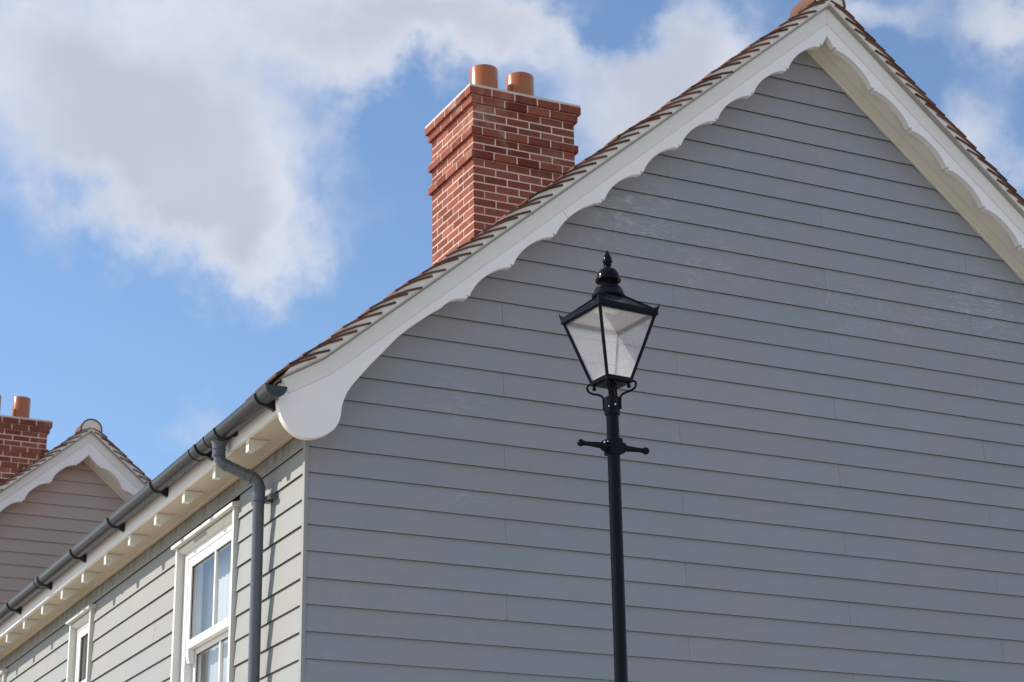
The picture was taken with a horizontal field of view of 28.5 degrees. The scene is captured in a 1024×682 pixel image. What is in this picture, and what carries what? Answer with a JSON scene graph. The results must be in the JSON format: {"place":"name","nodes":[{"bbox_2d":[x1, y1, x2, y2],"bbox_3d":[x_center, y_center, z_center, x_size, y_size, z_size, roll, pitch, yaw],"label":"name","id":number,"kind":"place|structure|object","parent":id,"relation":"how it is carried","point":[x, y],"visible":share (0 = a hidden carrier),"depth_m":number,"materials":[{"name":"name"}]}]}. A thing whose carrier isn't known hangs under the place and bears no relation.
{"place":"outdoors","nodes":[
{"label":"outdoors","id":0,"kind":"place"},
{"bbox_2d":[0,0,1023,479],"label":"sky","id":1,"kind":"structure","parent":0,"point":[196,196],"materials":[{"name":"blue"}]},
{"label":"ground","id":2,"kind":"structure","parent":0,"visible":0},
{"bbox_2d":[0,395,151,607],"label":"neighbouring house","id":3,"kind":"structure","parent":2,"relation":"on","point":[67,494],"depth_m":23.49,"materials":[{"name":"grey wood"}]},
{"bbox_2d":[0,0,1023,681],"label":"clapboard house","id":4,"kind":"structure","parent":2,"relation":"on","point":[804,224],"depth_m":12.73,"materials":[{"name":"grey wood"}]},
{"bbox_2d":[0,668,74,681],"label":"window","id":5,"kind":"structure","parent":4,"relation":"in","point":[3,673],"depth_m":17.57,"materials":[{"name":"white plastic"}]},
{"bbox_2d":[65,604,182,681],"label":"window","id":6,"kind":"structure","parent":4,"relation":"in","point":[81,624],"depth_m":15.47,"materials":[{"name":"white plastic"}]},
{"bbox_2d":[201,564,203,632],"bbox_3d":[-2.074,2.068,13.165,0.019,1.460,0.220,8,-21,-25],"label":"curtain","id":7,"kind":"object","parent":4,"relation":"hanging from","point":[202,598],"visible":0.06,"depth_m":13.21,"materials":[{"name":"fabric"}]},
{"bbox_2d":[170,501,240,681],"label":"window","id":8,"kind":"structure","parent":4,"relation":"in","point":[220,531],"depth_m":12.92,"materials":[{"name":"white plastic"}]},
{"bbox_2d":[201,545,230,681],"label":"net curtain","id":9,"kind":"object","parent":4,"relation":"hanging from","point":[209,664],"visible":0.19,"depth_m":12.92,"materials":[{"name":"grey fabric"}]},
{"bbox_2d":[559,250,659,681],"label":"street lamp","id":10,"kind":"object","parent":2,"relation":"on","point":[610,307],"visible":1,"depth_m":10.64,"materials":[{"name":"black metal"}]}
]}

